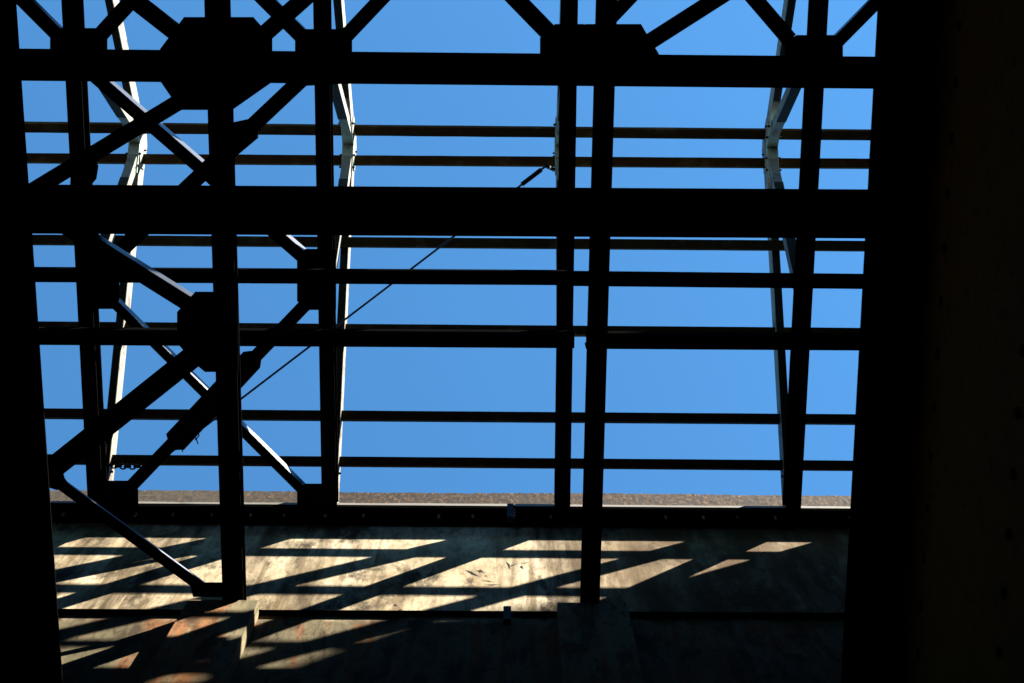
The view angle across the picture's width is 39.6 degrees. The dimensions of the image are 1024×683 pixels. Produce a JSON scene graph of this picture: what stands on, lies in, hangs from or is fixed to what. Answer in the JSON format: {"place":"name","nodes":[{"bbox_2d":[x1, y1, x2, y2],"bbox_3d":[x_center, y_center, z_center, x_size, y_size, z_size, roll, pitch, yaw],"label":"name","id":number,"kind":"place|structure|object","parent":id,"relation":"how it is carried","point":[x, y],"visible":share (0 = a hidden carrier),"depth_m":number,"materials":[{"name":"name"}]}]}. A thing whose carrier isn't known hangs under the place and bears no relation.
{"place":"outdoors","nodes":[
{"label":"outdoors","id":0,"kind":"place"},
{"bbox_2d":[17,0,876,495],"label":"sky","id":1,"kind":"structure","parent":0,"point":[376,378],"materials":[{"name":"blue"}]},
{"label":"ground","id":2,"kind":"structure","parent":0,"visible":0},
{"bbox_2d":[50,490,850,682],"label":"concrete wall","id":3,"kind":"structure","parent":2,"relation":"on","point":[606,639],"depth_m":10.50,"materials":[{"name":"concrete"}]},
{"bbox_2d":[0,0,62,682],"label":"plate girder","id":4,"kind":"object","parent":3,"relation":"attached to","point":[30,649],"visible":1,"depth_m":8.60,"materials":[{"name":"black metal"}]},
{"bbox_2d":[31,185,867,238],"bbox_3d":[-0.484,-0.887,9.692,6.220,0.140,0.327,0,-78,0],"label":"strut","id":5,"kind":"object","parent":4,"relation":"attached to","point":[486,211],"visible":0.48,"depth_m":9.62,"materials":[{"name":"black paint"}]},
{"bbox_2d":[160,0,271,599],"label":"beam","id":6,"kind":"structure","parent":3,"relation":"on","point":[220,55],"depth_m":9.62,"materials":[{"name":"black metal"}]},
{"bbox_2d":[29,82,204,198],"bbox_3d":[-2.666,-1.309,9.497,1.424,0.064,0.257,-34,-80,7],"label":"brace","id":7,"kind":"object","parent":6,"relation":"attached to","point":[79,168],"visible":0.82,"depth_m":9.48,"materials":[{"name":"black paint"}]},
{"bbox_2d":[30,196,208,320],"bbox_3d":[-2.694,-0.577,9.686,1.430,0.110,0.106,33,-80,-6],"label":"brace","id":8,"kind":"object","parent":6,"relation":"attached to","point":[137,270],"visible":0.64,"depth_m":9.64,"materials":[{"name":"black paint"}]},
{"bbox_2d":[48,338,211,489],"bbox_3d":[-2.720,0.581,9.888,1.655,0.064,0.292,-37,-81,7],"label":"brace","id":9,"kind":"object","parent":6,"relation":"attached to","point":[135,402],"visible":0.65,"depth_m":9.85,"materials":[{"name":"black paint"}]},
{"bbox_2d":[59,482,209,595],"bbox_3d":[-2.721,1.348,10.044,1.410,0.030,0.075,38,-81,-7],"label":"brace","id":10,"kind":"object","parent":6,"relation":"attached to","point":[133,537],"visible":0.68,"depth_m":10.04,"materials":[{"name":"black paint"}]},
{"bbox_2d":[120,0,180,39],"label":"brace","id":11,"kind":"object","parent":6,"relation":"attached to","point":[159,19],"visible":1,"depth_m":9.31,"materials":[{"name":"black paint"}]},
{"bbox_2d":[256,0,314,41],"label":"brace","id":12,"kind":"object","parent":6,"relation":"attached to","point":[279,20],"visible":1,"depth_m":9.31,"materials":[{"name":"black paint"}]},
{"bbox_2d":[51,501,849,527],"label":"beam","id":13,"kind":"structure","parent":3,"relation":"attached to","point":[496,514],"depth_m":12.12,"materials":[{"name":"black metal"}]},
{"bbox_2d":[50,0,146,507],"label":"roof truss","id":14,"kind":"object","parent":13,"relation":"attached to","point":[103,487],"visible":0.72,"depth_m":11.94,"materials":[{"name":"black metal"}]},
{"bbox_2d":[16,0,62,40],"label":"brace","id":15,"kind":"object","parent":14,"relation":"attached to","point":[42,18],"visible":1,"depth_m":11.27,"materials":[{"name":"black paint"}]},
{"bbox_2d":[95,1,132,38],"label":"brace","id":16,"kind":"object","parent":14,"relation":"attached to","point":[113,20],"visible":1,"depth_m":11.27,"materials":[{"name":"black paint"}]},
{"bbox_2d":[106,462,143,469],"bbox_3d":[-3.278,1.063,12.142,0.389,0.097,0.062,0,-78,0],"label":"chain","id":17,"kind":"object","parent":14,"relation":"hanging from","point":[125,466],"visible":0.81,"depth_m":12.12,"materials":[{"name":"black metal"}]},
{"bbox_2d":[90,81,315,267],"bbox_3d":[-2.502,-1.392,11.582,2.315,0.140,0.099,41,-81,-8],"label":"brace","id":18,"kind":"object","parent":14,"relation":"attached to","point":[163,134],"visible":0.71,"depth_m":11.48,"materials":[{"name":"black paint"}]},
{"bbox_2d":[108,298,305,493],"bbox_3d":[-2.540,0.461,11.945,0.075,0.100,2.250,-42,-81,8],"label":"brace","id":19,"kind":"object","parent":14,"relation":"attached to","point":[250,436],"visible":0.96,"depth_m":11.96,"materials":[{"name":"black paint"}]},
{"bbox_2d":[35,267,566,284],"bbox_3d":[-1.723,-0.530,11.509,4.334,0.070,0.121,0,-78,0],"label":"strut","id":20,"kind":"object","parent":14,"relation":"attached to","point":[329,276],"visible":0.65,"depth_m":11.48,"materials":[{"name":"black paint"}]},
{"bbox_2d":[39,327,574,347],"bbox_3d":[-1.726,-0.032,11.638,4.468,0.200,0.113,0,-78,0],"label":"strut","id":21,"kind":"object","parent":14,"relation":"attached to","point":[284,337],"visible":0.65,"depth_m":11.54,"materials":[{"name":"black paint"}]},
{"bbox_2d":[20,48,874,88],"bbox_3d":[-0.435,-2.173,11.330,7.901,0.070,0.270,0,-78,0],"label":"strut","id":22,"kind":"object","parent":14,"relation":"attached to","point":[444,68],"visible":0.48,"depth_m":11.30,"materials":[{"name":"black paint"}]},
{"bbox_2d":[25,121,870,139],"bbox_3d":[-0.236,-1.977,13.377,9.300,0.095,0.107,1,-78,0],"label":"purlin","id":23,"kind":"object","parent":14,"relation":"on","point":[499,131],"visible":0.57,"depth_m":13.36,"materials":[{"name":"black metal"}]},
{"bbox_2d":[27,153,868,168],"bbox_3d":[-0.238,-1.699,13.413,9.300,0.081,0.103,0,-78,0],"label":"purlin","id":24,"kind":"object","parent":14,"relation":"on","point":[516,161],"visible":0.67,"depth_m":13.40,"materials":[{"name":"black metal"}]},
{"bbox_2d":[32,235,864,251],"bbox_3d":[-0.244,-0.900,13.043,9.300,0.081,0.102,0,-78,0],"label":"purlin","id":25,"kind":"object","parent":14,"relation":"on","point":[513,243],"visible":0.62,"depth_m":13.03,"materials":[{"name":"black metal"}]},
{"bbox_2d":[38,321,859,336],"bbox_3d":[-0.249,-0.100,12.889,9.300,0.105,0.115,0,-78,0],"label":"purlin","id":26,"kind":"object","parent":14,"relation":"on","point":[579,331],"visible":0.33,"depth_m":12.87,"materials":[{"name":"black metal"}]},
{"bbox_2d":[44,408,854,424],"bbox_3d":[-0.255,0.670,12.630,9.300,0.101,0.107,0,-78,0],"label":"purlin","id":27,"kind":"object","parent":14,"relation":"on","point":[491,417],"visible":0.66,"depth_m":12.60,"materials":[{"name":"black metal"}]},
{"bbox_2d":[47,454,852,470],"bbox_3d":[-0.258,1.067,12.496,9.300,0.103,0.110,0,-78,0],"label":"purlin","id":28,"kind":"object","parent":14,"relation":"on","point":[523,463],"visible":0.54,"depth_m":12.47,"materials":[{"name":"black metal"}]},
{"bbox_2d":[295,0,356,507],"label":"roof truss","id":29,"kind":"object","parent":13,"relation":"attached to","point":[322,35],"visible":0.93,"depth_m":11.91,"materials":[{"name":"black metal"}]},
{"bbox_2d":[95,83,307,266],"bbox_3d":[-2.537,-1.365,11.521,2.310,0.074,0.219,-40,-81,8],"label":"brace","id":30,"kind":"object","parent":29,"relation":"attached to","point":[247,130],"visible":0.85,"depth_m":11.42,"materials":[{"name":"black paint"}]},
{"bbox_2d":[113,297,312,503],"bbox_3d":[-2.508,0.507,11.909,0.201,0.074,2.382,43,-81,-8],"label":"brace","id":31,"kind":"object","parent":29,"relation":"attached to","point":[201,413],"visible":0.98,"depth_m":11.90,"materials":[{"name":"black paint"}]},
{"bbox_2d":[176,428,199,451],"bbox_3d":[-2.693,0.850,11.934,0.277,0.009,0.101,-44,-82,8],"label":"loose wire","id":32,"kind":"object","parent":31,"relation":"attached to","point":[193,437],"visible":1,"depth_m":11.92,"materials":[{"name":"black metal"}]},
{"bbox_2d":[254,0,305,40],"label":"brace","id":33,"kind":"object","parent":29,"relation":"attached to","point":[294,29],"visible":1,"depth_m":11.28,"materials":[{"name":"black paint"}]},
{"bbox_2d":[341,0,389,40],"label":"brace","id":34,"kind":"object","parent":29,"relation":"attached to","point":[361,19],"visible":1,"depth_m":11.27,"materials":[{"name":"black paint"}]},
{"bbox_2d":[507,503,514,521],"bbox_3d":[-0.006,1.435,11.920,0.071,0.342,0.049,0,-78,0],"label":"clip box","id":35,"kind":"object","parent":13,"relation":"attached to","point":[509,512],"visible":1,"depth_m":11.85,"materials":[{"name":"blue metal"}]},
{"bbox_2d":[540,0,584,508],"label":"roof truss","id":36,"kind":"object","parent":13,"relation":"attached to","point":[566,35],"visible":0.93,"depth_m":11.71,"materials":[{"name":"black metal"}]},
{"bbox_2d":[173,164,554,451],"bbox_3d":[-1.446,-0.265,12.813,4.436,1.496,0.133,-34,-80,7],"label":"wire stay","id":37,"kind":"object","parent":36,"relation":"attached to","point":[531,176],"visible":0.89,"depth_m":12.69,"materials":[{"name":"black metal"}]},
{"bbox_2d":[505,0,554,38],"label":"brace","id":38,"kind":"object","parent":36,"relation":"attached to","point":[534,18],"visible":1,"depth_m":11.26,"materials":[{"name":"black paint"}]},
{"bbox_2d":[617,0,636,20],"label":"brace","id":39,"kind":"object","parent":36,"relation":"attached to","point":[624,7],"depth_m":11.24,"materials":[{"name":"black paint"}]},
{"bbox_2d":[762,0,842,510],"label":"roof truss","id":40,"kind":"object","parent":13,"relation":"attached to","point":[791,397],"visible":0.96,"depth_m":11.97,"materials":[{"name":"black metal"}]},
{"bbox_2d":[572,271,862,288],"bbox_3d":[1.671,-0.499,11.511,2.373,0.070,0.122,0,-78,0],"label":"strut","id":41,"kind":"object","parent":40,"relation":"attached to","point":[733,280],"visible":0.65,"depth_m":11.48,"materials":[{"name":"black paint"}]},
{"bbox_2d":[585,331,859,350],"bbox_3d":[1.720,-0.007,11.638,2.240,0.200,0.111,0,-78,0],"label":"strut","id":42,"kind":"object","parent":40,"relation":"attached to","point":[687,340],"visible":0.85,"depth_m":11.54,"materials":[{"name":"black paint"}]},
{"bbox_2d":[745,0,795,44],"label":"brace","id":43,"kind":"object","parent":40,"relation":"attached to","point":[774,21],"visible":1,"depth_m":11.27,"materials":[{"name":"black paint"}]},
{"bbox_2d":[833,0,877,45],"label":"brace","id":44,"kind":"object","parent":40,"relation":"attached to","point":[855,22],"visible":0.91,"depth_m":11.27,"materials":[{"name":"black paint"}]},
{"bbox_2d":[58,609,844,617],"bbox_3d":[-0.014,1.952,10.194,26.000,0.155,0.040,0,-78,0],"label":"pipe","id":45,"kind":"object","parent":3,"relation":"attached to","point":[461,613],"depth_m":10.18,"materials":[{"name":"black metal"}]},
{"bbox_2d":[503,606,512,625],"bbox_3d":[-0.025,1.923,9.970,0.071,0.234,0.049,0,-78,0],"label":"clip box","id":46,"kind":"object","parent":45,"relation":"attached to","point":[507,615],"visible":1,"depth_m":9.91,"materials":[{"name":"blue metal"}]},
{"bbox_2d":[580,0,658,602],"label":"beam","id":47,"kind":"structure","parent":3,"relation":"on","point":[615,53],"depth_m":9.63,"materials":[{"name":"black metal"}]},
{"bbox_2d":[644,0,729,49],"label":"brace","id":48,"kind":"object","parent":47,"relation":"attached to","point":[677,23],"visible":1,"depth_m":9.31,"materials":[{"name":"black paint"}]},
{"bbox_2d":[841,0,1023,682],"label":"plate girder","id":49,"kind":"object","parent":3,"relation":"attached to","point":[935,579],"visible":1,"depth_m":8.03,"materials":[{"name":"black metal"}]}
]}

